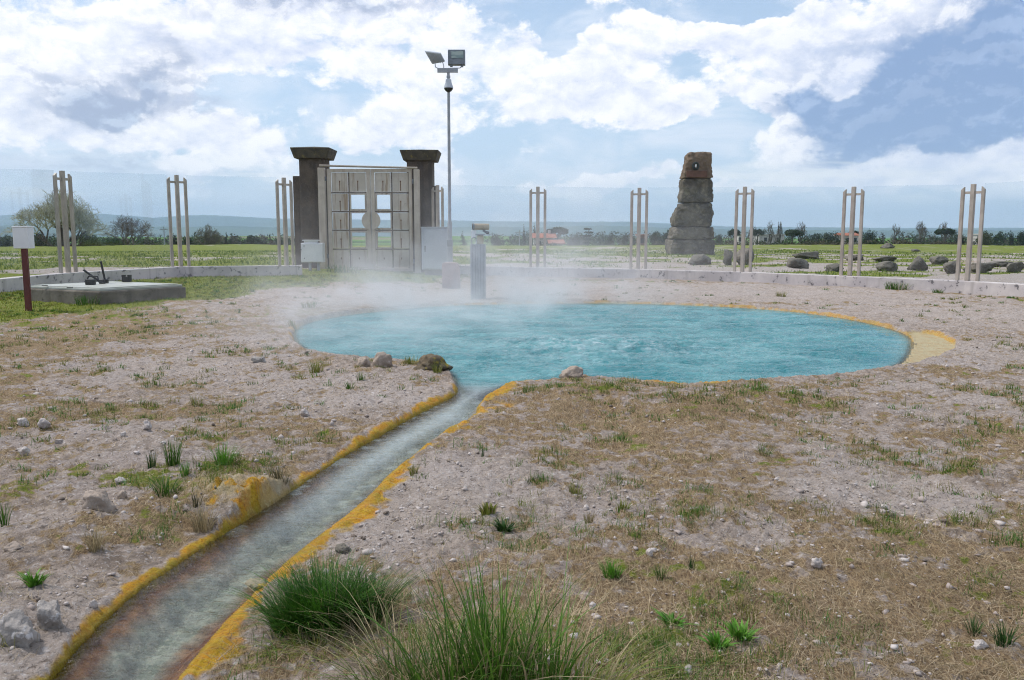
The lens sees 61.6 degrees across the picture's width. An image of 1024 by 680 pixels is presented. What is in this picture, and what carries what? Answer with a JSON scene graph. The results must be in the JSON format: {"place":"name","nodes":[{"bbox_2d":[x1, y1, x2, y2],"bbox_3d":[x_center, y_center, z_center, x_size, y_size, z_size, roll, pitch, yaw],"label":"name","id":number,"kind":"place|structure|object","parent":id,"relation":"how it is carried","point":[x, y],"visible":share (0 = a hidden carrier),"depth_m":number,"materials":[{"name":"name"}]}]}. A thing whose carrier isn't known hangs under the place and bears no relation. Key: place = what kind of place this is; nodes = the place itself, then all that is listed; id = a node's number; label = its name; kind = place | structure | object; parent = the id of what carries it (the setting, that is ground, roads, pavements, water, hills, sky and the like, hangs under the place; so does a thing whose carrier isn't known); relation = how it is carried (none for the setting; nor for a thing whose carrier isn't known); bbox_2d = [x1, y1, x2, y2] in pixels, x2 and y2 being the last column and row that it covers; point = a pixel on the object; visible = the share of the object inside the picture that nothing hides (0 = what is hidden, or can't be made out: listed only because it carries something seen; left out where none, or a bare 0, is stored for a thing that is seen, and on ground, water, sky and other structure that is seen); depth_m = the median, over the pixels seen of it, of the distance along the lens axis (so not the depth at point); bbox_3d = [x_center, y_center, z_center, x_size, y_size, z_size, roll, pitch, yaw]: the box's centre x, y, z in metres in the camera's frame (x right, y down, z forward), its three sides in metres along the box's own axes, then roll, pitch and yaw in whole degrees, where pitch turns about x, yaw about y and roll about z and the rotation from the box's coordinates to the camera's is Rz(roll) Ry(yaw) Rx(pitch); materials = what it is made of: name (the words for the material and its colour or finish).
{"place":"outdoors","nodes":[
{"label":"outdoors","id":0,"kind":"place"},
{"bbox_2d":[56,303,915,679],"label":"water","id":1,"kind":"structure","parent":0,"point":[480,347],"depth_m":11.63,"materials":[{"name":"liquid"}]},
{"bbox_2d":[245,578,267,592],"bbox_3d":[-1.101,1.076,3.745,0.128,0.061,0.091,3,8,21],"label":"rock","id":2,"kind":"object","parent":1,"relation":"on","point":[248,581],"visible":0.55,"depth_m":3.73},
{"bbox_2d":[0,236,1023,679],"bbox_3d":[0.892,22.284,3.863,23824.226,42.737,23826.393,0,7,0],"label":"ground","id":3,"kind":"structure","parent":0,"point":[930,336],"depth_m":5.41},
{"bbox_2d":[0,236,12,246],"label":"shrub","id":4,"kind":"object","parent":3,"relation":"on","point":[8,242],"visible":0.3,"depth_m":128.34,"materials":[{"name":"green plant"}]},
{"bbox_2d":[0,502,14,526],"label":"grass tuft","id":5,"kind":"object","parent":3,"relation":"on","point":[3,518],"visible":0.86,"depth_m":4.27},
{"bbox_2d":[4,541,23,552],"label":"stone","id":6,"kind":"object","parent":3,"relation":"on","point":[13,546],"visible":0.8,"depth_m":3.93,"materials":[{"name":"beige stone"}]},
{"bbox_2d":[0,609,40,647],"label":"rock","id":7,"kind":"object","parent":3,"relation":"on","point":[19,622],"visible":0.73,"depth_m":3.09,"materials":[{"name":"stone"}]},
{"bbox_2d":[12,226,34,310],"bbox_3d":[-8.596,-1.160,15.185,0.280,1.696,0.210,0,7,0],"label":"box post","id":8,"kind":"object","parent":3,"relation":"on","point":[23,238],"visible":0.9,"depth_m":15.11,"materials":[{"name":"red paint"}]},
{"bbox_2d":[11,566,53,587],"bbox_3d":[-2.022,1.001,3.607,0.183,0.071,0.147,4,9,31],"label":"weed","id":9,"kind":"object","parent":3,"relation":"on","point":[29,581],"visible":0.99,"depth_m":3.60,"materials":[{"name":"green plant"}]},
{"bbox_2d":[34,232,50,245],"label":"shrub","id":10,"kind":"object","parent":3,"relation":"on","point":[38,242],"visible":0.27,"depth_m":123.97,"materials":[{"name":"green plant"}]},
{"bbox_2d":[37,418,50,428],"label":"stone","id":11,"kind":"object","parent":3,"relation":"on","point":[43,421],"visible":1,"depth_m":6.51,"materials":[{"name":"stone"}]},
{"bbox_2d":[36,599,63,630],"bbox_3d":[-1.749,1.052,3.247,0.111,0.142,0.084,0,7,0],"label":"rock","id":12,"kind":"object","parent":3,"relation":"on","point":[48,614],"visible":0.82,"depth_m":3.21,"materials":[{"name":"stone"}]},
{"bbox_2d":[0,189,114,246],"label":"bare tree","id":13,"kind":"object","parent":3,"relation":"on","point":[83,220],"visible":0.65,"depth_m":94.60,"materials":[{"name":"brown plant"}]},
{"bbox_2d":[71,295,102,305],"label":"grass tuft","id":14,"kind":"object","parent":3,"relation":"on","point":[83,300],"visible":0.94,"depth_m":15.84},
{"bbox_2d":[78,232,101,245],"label":"shrub","id":15,"kind":"object","parent":3,"relation":"on","point":[92,240],"visible":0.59,"depth_m":118.76,"materials":[{"name":"green plant"}]},
{"bbox_2d":[80,526,111,552],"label":"grass tuft","id":16,"kind":"object","parent":3,"relation":"on","point":[95,547],"visible":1,"depth_m":4.00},
{"bbox_2d":[81,489,115,513],"bbox_3d":[-2.154,0.856,4.484,0.164,0.151,0.106,-2,7,-12],"label":"rock","id":17,"kind":"object","parent":3,"relation":"on","point":[99,498],"visible":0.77,"depth_m":4.45,"materials":[{"name":"beige stone"}]},
{"bbox_2d":[31,261,185,304],"bbox_3d":[-8.064,-1.016,17.071,2.085,1.079,2.178,5,9,37],"label":"service hatch","id":18,"kind":"object","parent":3,"relation":"on","point":[127,290],"visible":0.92,"depth_m":16.58,"materials":[{"name":"grey concrete"}]},
{"bbox_2d":[104,237,123,245],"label":"shrub","id":19,"kind":"object","parent":3,"relation":"on","point":[112,242],"visible":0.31,"depth_m":133.75,"materials":[{"name":"green plant"}]},
{"bbox_2d":[101,213,156,244],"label":"bare tree","id":20,"kind":"object","parent":3,"relation":"on","point":[127,228],"visible":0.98,"depth_m":110.11,"materials":[{"name":"grey plant"}]},
{"bbox_2d":[129,238,157,244],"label":"shrub","id":21,"kind":"object","parent":3,"relation":"on","point":[146,241],"visible":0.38,"depth_m":133.26,"materials":[{"name":"green plant"}]},
{"bbox_2d":[0,265,301,292],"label":"wall","id":22,"kind":"structure","parent":3,"relation":"on","point":[8,284],"depth_m":23.62,"materials":[{"name":"white concrete"}]},
{"bbox_2d":[52,171,77,272],"bbox_3d":[-10.950,-2.882,20.950,0.090,2.470,0.687,2,7,14],"label":"fence post","id":23,"kind":"object","parent":22,"relation":"on","point":[62,178],"visible":1,"depth_m":20.96,"materials":[{"name":"wood"}]},
{"bbox_2d":[166,175,190,266],"bbox_3d":[-9.538,-3.405,24.552,0.090,2.594,0.570,7,10,44],"label":"fence post","id":24,"kind":"object","parent":22,"relation":"on","point":[176,181],"visible":1,"depth_m":24.52,"materials":[{"name":"wood"}]},
{"bbox_2d":[275,177,294,265],"bbox_3d":[-6.685,-3.484,25.291,0.090,2.564,0.570,6,9,38],"label":"fence post","id":25,"kind":"object","parent":22,"relation":"on","point":[285,225],"visible":0.99,"depth_m":25.25,"materials":[{"name":"wood"}]},
{"bbox_2d":[144,450,158,468],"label":"grass tuft","id":26,"kind":"object","parent":3,"relation":"on","point":[152,461],"visible":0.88,"depth_m":5.41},
{"bbox_2d":[144,471,194,498],"bbox_3d":[-1.917,0.802,4.793,0.314,0.155,0.321,0,7,0],"label":"grass tuft","id":27,"kind":"object","parent":3,"relation":"on","point":[164,487],"visible":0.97,"depth_m":4.78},
{"bbox_2d":[158,437,186,466],"bbox_3d":[-2.152,0.708,5.425,0.195,0.206,0.175,-5,9,-35],"label":"grass tuft","id":28,"kind":"object","parent":3,"relation":"on","point":[173,458],"visible":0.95,"depth_m":5.43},
{"bbox_2d":[186,489,204,507],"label":"grass tuft","id":29,"kind":"object","parent":3,"relation":"on","point":[195,505],"visible":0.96,"depth_m":4.56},
{"bbox_2d":[179,500,226,532],"bbox_3d":[-1.582,0.904,4.405,0.277,0.155,0.332,0,7,0],"label":"grass tuft","id":30,"kind":"object","parent":3,"relation":"on","point":[202,524],"visible":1,"depth_m":4.37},
{"bbox_2d":[194,224,222,244],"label":"bare tree","id":31,"kind":"object","parent":3,"relation":"on","point":[214,238],"visible":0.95,"depth_m":117.47,"materials":[{"name":"grey plant"}]},
{"bbox_2d":[199,440,247,465],"bbox_3d":[-1.822,0.716,5.431,0.340,0.180,0.314,0,7,0],"label":"grass tuft","id":32,"kind":"object","parent":3,"relation":"on","point":[224,457],"visible":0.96,"depth_m":5.42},
{"bbox_2d":[0,267,467,325],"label":"lawn","id":33,"kind":"structure","parent":3,"relation":"on","point":[420,277],"depth_m":20.98,"materials":[{"name":"green plant"}]},
{"bbox_2d":[238,235,267,244],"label":"shrub","id":34,"kind":"object","parent":3,"relation":"on","point":[253,240],"visible":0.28,"depth_m":153.34,"materials":[{"name":"green plant"}]},
{"bbox_2d":[264,461,295,487],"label":"grass tuft","id":35,"kind":"object","parent":3,"relation":"on","point":[278,474],"visible":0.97,"depth_m":5.11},
{"bbox_2d":[300,240,324,270],"bbox_3d":[-6.563,-2.703,28.250,0.750,1.184,0.370,0,7,0],"label":"meter box","id":36,"kind":"object","parent":3,"relation":"on","point":[312,251],"visible":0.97,"depth_m":28.07,"materials":[{"name":"white paint"}]},
{"bbox_2d":[301,244,322,261],"bbox_3d":[-6.543,-2.857,28.076,0.690,0.594,0.023,0,7,0],"label":"door","id":37,"kind":"structure","parent":36,"relation":"in","point":[311,252],"depth_m":28.07,"materials":[{"name":"white paint"}]},
{"bbox_2d":[290,147,336,268],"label":"gate pillar","id":38,"kind":"structure","parent":3,"relation":"on","point":[305,200],"depth_m":29.51,"materials":[{"name":"stone"}]},
{"bbox_2d":[305,360,325,372],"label":"grass tuft","id":39,"kind":"object","parent":3,"relation":"on","point":[318,370],"visible":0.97,"depth_m":9.12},
{"bbox_2d":[323,264,362,273],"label":"grass tuft","id":40,"kind":"object","parent":3,"relation":"on","point":[339,269],"visible":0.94,"depth_m":27.10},
{"bbox_2d":[335,543,351,553],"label":"stone","id":41,"kind":"object","parent":3,"relation":"on","point":[343,548],"visible":0.98,"depth_m":4.08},
{"bbox_2d":[225,550,480,678],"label":"grass clump","id":42,"kind":"object","parent":3,"relation":"on","point":[309,596],"visible":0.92,"depth_m":3.25,"materials":[{"name":"plant"}]},
{"bbox_2d":[357,357,370,366],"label":"stone","id":43,"kind":"object","parent":3,"relation":"on","point":[364,361],"visible":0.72,"depth_m":9.40,"materials":[{"name":"beige stone"}]},
{"bbox_2d":[317,165,420,272],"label":"metal gate","id":44,"kind":"structure","parent":3,"relation":"on","point":[345,186],"depth_m":29.11,"materials":[{"name":"white metal"}]},
{"bbox_2d":[373,351,392,367],"bbox_3d":[-1.403,0.249,9.381,0.200,0.261,0.180,5,9,35],"label":"stone","id":45,"kind":"object","parent":3,"relation":"on","point":[383,359],"visible":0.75,"depth_m":9.33,"materials":[{"name":"beige stone"}]},
{"bbox_2d":[400,149,440,271],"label":"gate pillar","id":46,"kind":"structure","parent":3,"relation":"on","point":[422,161],"depth_m":29.43,"materials":[{"name":"stone"}]},
{"bbox_2d":[413,353,452,370],"bbox_3d":[-0.832,0.246,9.047,0.418,0.219,0.290,5,9,33],"label":"rock","id":47,"kind":"object","parent":3,"relation":"on","point":[423,361],"visible":0.78,"depth_m":8.97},
{"bbox_2d":[421,227,447,274],"bbox_3d":[-2.530,-2.895,28.364,0.920,1.676,0.435,0,7,0],"label":"utility cabinet","id":48,"kind":"object","parent":3,"relation":"on","point":[434,247],"visible":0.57,"depth_m":28.15,"materials":[{"name":"grey metal"}]},
{"bbox_2d":[425,50,464,261],"bbox_3d":[-2.100,-5.522,27.302,1.258,7.175,0.524,0,7,0],"label":"lamp mast","id":49,"kind":"object","parent":3,"relation":"on","point":[456,57],"visible":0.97,"depth_m":27.00,"materials":[{"name":"metal"}]},
{"bbox_2d":[442,262,460,288],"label":"stone block","id":50,"kind":"structure","parent":3,"relation":"on","point":[450,275],"depth_m":22.35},
{"bbox_2d":[470,223,488,299],"bbox_3d":[-0.700,-1.701,18.829,0.417,1.703,0.274,0,7,0],"label":"viewing telescope","id":51,"kind":"object","parent":3,"relation":"on","point":[478,268],"visible":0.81,"depth_m":18.74,"materials":[{"name":"metal"}]},
{"bbox_2d":[475,502,497,515],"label":"weed","id":52,"kind":"object","parent":3,"relation":"on","point":[490,509],"visible":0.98,"depth_m":4.57,"materials":[{"name":"green plant"}]},
{"bbox_2d":[237,533,750,679],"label":"grass clump","id":53,"kind":"object","parent":3,"relation":"on","point":[489,662],"visible":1,"depth_m":2.70,"materials":[{"name":"plant"}]},
{"bbox_2d":[489,517,519,532],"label":"weed","id":54,"kind":"object","parent":3,"relation":"on","point":[501,526],"visible":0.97,"depth_m":4.37,"materials":[{"name":"green plant"}]},
{"bbox_2d":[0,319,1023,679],"bbox_3d":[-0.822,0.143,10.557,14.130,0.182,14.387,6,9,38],"label":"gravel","id":55,"kind":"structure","parent":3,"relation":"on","point":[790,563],"depth_m":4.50,"materials":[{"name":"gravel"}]},
{"bbox_2d":[0,247,1023,277],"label":"meadow grass","id":56,"kind":"structure","parent":3,"relation":"on","point":[276,254],"depth_m":43.06,"materials":[{"name":"plant"}]},
{"bbox_2d":[0,229,1023,246],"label":"woodland","id":57,"kind":"object","parent":3,"relation":"on","point":[599,241],"visible":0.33,"depth_m":238.16,"materials":[{"name":"green plant"}]},
{"bbox_2d":[532,230,565,245],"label":"house","id":58,"kind":"structure","parent":3,"relation":"on","point":[550,237],"depth_m":198.62,"materials":[{"name":"orange tile"}]},
{"bbox_2d":[546,227,568,238],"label":"pine tree","id":59,"kind":"object","parent":3,"relation":"on","point":[560,230],"visible":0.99,"depth_m":202.43,"materials":[{"name":"green plant"}]},
{"bbox_2d":[559,366,582,377],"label":"rock","id":60,"kind":"object","parent":3,"relation":"on","point":[572,371],"visible":0.69,"depth_m":8.75,"materials":[{"name":"beige stone"}]},
{"bbox_2d":[567,235,580,245],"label":"shrub","id":61,"kind":"object","parent":3,"relation":"on","point":[571,242],"visible":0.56,"depth_m":203.65,"materials":[{"name":"brown plant"}]},
{"bbox_2d":[567,481,585,494],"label":"grass tuft","id":62,"kind":"object","parent":3,"relation":"on","point":[574,490],"visible":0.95,"depth_m":4.97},
{"bbox_2d":[582,228,593,245],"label":"cedar tree","id":63,"kind":"object","parent":3,"relation":"on","point":[588,236],"visible":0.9,"depth_m":198.17,"materials":[{"name":"green plant"}]},
{"bbox_2d":[599,556,629,579],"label":"grass tuft","id":64,"kind":"object","parent":3,"relation":"on","point":[610,574],"visible":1,"depth_m":3.74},
{"bbox_2d":[614,498,635,510],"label":"grass tuft","id":65,"kind":"object","parent":3,"relation":"on","point":[621,506],"visible":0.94,"depth_m":4.68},
{"bbox_2d":[649,231,663,244],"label":"pine tree","id":66,"kind":"object","parent":3,"relation":"on","point":[653,237],"visible":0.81,"depth_m":212.95,"materials":[{"name":"green plant"}]},
{"bbox_2d":[653,563,671,580],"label":"grass tuft","id":67,"kind":"object","parent":3,"relation":"on","point":[661,572],"visible":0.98,"depth_m":3.72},
{"bbox_2d":[651,607,697,629],"bbox_3d":[0.627,1.087,3.321,0.250,0.051,0.140,4,8,31],"label":"weed","id":68,"kind":"object","parent":3,"relation":"on","point":[664,617],"visible":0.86,"depth_m":3.33,"materials":[{"name":"green plant"}]},
{"bbox_2d":[665,152,714,254],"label":"stone obelisk","id":69,"kind":"object","parent":3,"relation":"on","point":[691,231],"visible":0.96,"depth_m":51.71,"materials":[{"name":"grey stone"}]},
{"bbox_2d":[688,254,710,264],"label":"boulder","id":70,"kind":"object","parent":3,"relation":"on","point":[698,259],"visible":0.89,"depth_m":37.78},
{"bbox_2d":[693,630,736,650],"bbox_3d":[0.745,1.090,3.111,0.118,0.071,0.178,-7,10,-44],"label":"weed","id":71,"kind":"object","parent":3,"relation":"on","point":[713,640],"visible":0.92,"depth_m":3.11,"materials":[{"name":"green plant"}]},
{"bbox_2d":[723,249,732,264],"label":"boulder","id":72,"kind":"object","parent":3,"relation":"on","point":[728,256],"visible":0.88,"depth_m":37.16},
{"bbox_2d":[713,617,762,641],"bbox_3d":[0.849,1.084,3.193,0.192,0.078,0.193,0,7,0],"label":"weed","id":73,"kind":"object","parent":3,"relation":"on","point":[735,630],"visible":0.95,"depth_m":3.20,"materials":[{"name":"green plant"}]},
{"bbox_2d":[460,266,1023,296],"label":"wall","id":74,"kind":"structure","parent":3,"relation":"on","point":[984,288],"depth_m":24.50,"materials":[{"name":"white concrete"}]},
{"bbox_2d":[431,185,443,226],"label":"fence post","id":75,"kind":"object","parent":74,"relation":"on","point":[437,190],"visible":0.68,"depth_m":29.05,"materials":[{"name":"wood"}]},
{"bbox_2d":[529,187,545,266],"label":"fence post","id":76,"kind":"object","parent":74,"relation":"on","point":[537,192],"visible":1,"depth_m":28.23,"materials":[{"name":"wood"}]},
{"bbox_2d":[629,188,647,268],"bbox_3d":[3.987,-3.504,26.988,0.570,2.533,0.090,4,8,28],"label":"fence post","id":77,"kind":"object","parent":74,"relation":"on","point":[639,194],"visible":1,"depth_m":26.96,"materials":[{"name":"wood"}]},
{"bbox_2d":[733,187,754,271],"bbox_3d":[6.789,-3.239,25.151,0.570,2.474,0.090,6,9,39],"label":"fence post","id":78,"kind":"object","parent":74,"relation":"on","point":[745,193],"visible":1,"depth_m":25.12,"materials":[{"name":"wood"}]},
{"bbox_2d":[839,187,864,275],"bbox_3d":[9.059,-2.891,22.876,0.090,2.359,0.570,-7,10,-42],"label":"fence post","id":79,"kind":"object","parent":74,"relation":"on","point":[853,194],"visible":1,"depth_m":22.84,"materials":[{"name":"wood"}]},
{"bbox_2d":[955,184,985,280],"bbox_3d":[11.012,-2.576,20.613,0.090,2.308,0.570,-5,9,-34],"label":"fence post","id":80,"kind":"object","parent":74,"relation":"on","point":[972,192],"visible":1,"depth_m":20.57,"materials":[{"name":"wood"}]},
{"bbox_2d":[736,248,753,264],"bbox_3d":[10.118,-3.564,37.331,0.804,0.908,0.679,0,7,0],"label":"boulder","id":81,"kind":"object","parent":3,"relation":"on","point":[738,258],"visible":0.49,"depth_m":37.10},
{"bbox_2d":[761,221,775,244],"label":"bare tree","id":82,"kind":"object","parent":3,"relation":"on","point":[771,234],"visible":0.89,"depth_m":238.62,"materials":[{"name":"grey plant"}]},
{"bbox_2d":[753,234,784,244],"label":"building","id":83,"kind":"structure","parent":3,"relation":"on","point":[763,237],"depth_m":258.21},
{"bbox_2d":[784,229,803,241],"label":"pine tree","id":84,"kind":"object","parent":3,"relation":"on","point":[792,232],"visible":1,"depth_m":212.11,"materials":[{"name":"green plant"}]},
{"bbox_2d":[786,258,808,268],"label":"boulder","id":85,"kind":"object","parent":3,"relation":"on","point":[798,263],"visible":0.93,"depth_m":33.82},
{"bbox_2d":[792,251,819,258],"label":"boulder","id":86,"kind":"object","parent":3,"relation":"on","point":[813,255],"visible":0.88,"depth_m":43.18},
{"bbox_2d":[811,558,822,567],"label":"stone","id":87,"kind":"object","parent":3,"relation":"on","point":[817,562],"visible":1,"depth_m":3.84,"materials":[{"name":"stone"}]},
{"bbox_2d":[822,232,840,240],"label":"shrub","id":88,"kind":"object","parent":3,"relation":"on","point":[828,237],"visible":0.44,"depth_m":237.61,"materials":[{"name":"green plant"}]},
{"bbox_2d":[825,263,843,271],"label":"boulder","id":89,"kind":"object","parent":3,"relation":"on","point":[834,267],"visible":0.59,"depth_m":31.63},
{"bbox_2d":[834,233,858,244],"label":"house","id":90,"kind":"structure","parent":3,"relation":"on","point":[856,236],"depth_m":258.29,"materials":[{"name":"orange tile"}]},
{"bbox_2d":[872,256,896,261],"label":"boulder","id":91,"kind":"object","parent":3,"relation":"on","point":[886,258],"visible":0.88,"depth_m":40.00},
{"bbox_2d":[875,261,897,271],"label":"boulder","id":92,"kind":"object","parent":3,"relation":"on","point":[889,266],"visible":0.84,"depth_m":31.52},
{"bbox_2d":[882,281,907,289],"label":"grass tuft","id":93,"kind":"object","parent":3,"relation":"on","point":[891,285],"visible":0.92,"depth_m":21.70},
{"bbox_2d":[907,256,927,270],"bbox_3d":[15.383,-2.869,32.566,0.698,0.646,0.475,0,7,0],"label":"boulder","id":94,"kind":"object","parent":3,"relation":"on","point":[918,263],"visible":0.9,"depth_m":32.38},
{"bbox_2d":[915,220,930,243],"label":"bare tree","id":95,"kind":"object","parent":3,"relation":"on","point":[923,232],"visible":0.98,"depth_m":232.13,"materials":[{"name":"grey plant"}]},
{"bbox_2d":[929,256,948,264],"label":"boulder","id":96,"kind":"object","parent":3,"relation":"on","point":[937,260],"visible":0.79,"depth_m":37.23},
{"bbox_2d":[934,228,955,240],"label":"pine tree","id":97,"kind":"object","parent":3,"relation":"on","point":[945,232],"visible":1,"depth_m":222.76,"materials":[{"name":"green plant"}]},
{"bbox_2d":[943,261,960,273],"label":"boulder","id":98,"kind":"object","parent":3,"relation":"on","point":[949,267],"visible":0.62,"depth_m":29.67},
{"bbox_2d":[960,613,988,636],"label":"grass tuft","id":99,"kind":"object","parent":3,"relation":"on","point":[972,627],"visible":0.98,"depth_m":3.22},
{"bbox_2d":[962,263,995,272],"bbox_3d":[16.632,-2.547,30.558,0.986,0.425,0.604,0,7,0],"label":"boulder","id":100,"kind":"object","parent":3,"relation":"on","point":[985,267],"visible":0.58,"depth_m":30.31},
{"bbox_2d":[973,639,988,649],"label":"stone","id":101,"kind":"object","parent":3,"relation":"on","point":[980,644],"visible":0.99,"depth_m":3.09,"materials":[{"name":"stone"}]},
{"bbox_2d":[976,230,993,244],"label":"tree","id":102,"kind":"object","parent":3,"relation":"on","point":[987,240],"visible":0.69,"depth_m":232.27,"materials":[{"name":"green plant"}]},
{"bbox_2d":[984,619,1023,647],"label":"grass tuft","id":103,"kind":"object","parent":3,"relation":"on","point":[1000,636],"visible":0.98,"depth_m":3.11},
{"bbox_2d":[1006,261,1023,272],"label":"boulder","id":104,"kind":"object","parent":3,"relation":"on","point":[1015,267],"visible":0.85,"depth_m":30.33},
{"bbox_2d":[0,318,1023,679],"bbox_3d":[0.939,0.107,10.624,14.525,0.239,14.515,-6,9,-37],"label":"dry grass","id":105,"kind":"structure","parent":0,"point":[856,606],"depth_m":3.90,"materials":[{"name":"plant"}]},
{"bbox_2d":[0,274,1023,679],"bbox_3d":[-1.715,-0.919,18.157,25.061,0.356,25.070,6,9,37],"label":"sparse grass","id":106,"kind":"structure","parent":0,"point":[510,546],"depth_m":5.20,"materials":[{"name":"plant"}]},
{"bbox_2d":[0,223,1023,237],"bbox_3d":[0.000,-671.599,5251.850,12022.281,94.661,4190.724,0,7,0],"label":"hills","id":107,"kind":"structure","parent":0,"point":[265,231],"depth_m":5583.46,"materials":[{"name":"plant"}]},
{"bbox_2d":[0,213,1023,230],"bbox_3d":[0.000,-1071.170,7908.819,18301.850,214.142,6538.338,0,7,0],"label":"hills","id":108,"kind":"structure","parent":0,"point":[204,220],"depth_m":8422.50,"materials":[{"name":"plant"}]},
{"bbox_2d":[0,0,1023,227],"label":"sky","id":109,"kind":"structure","parent":0,"point":[799,104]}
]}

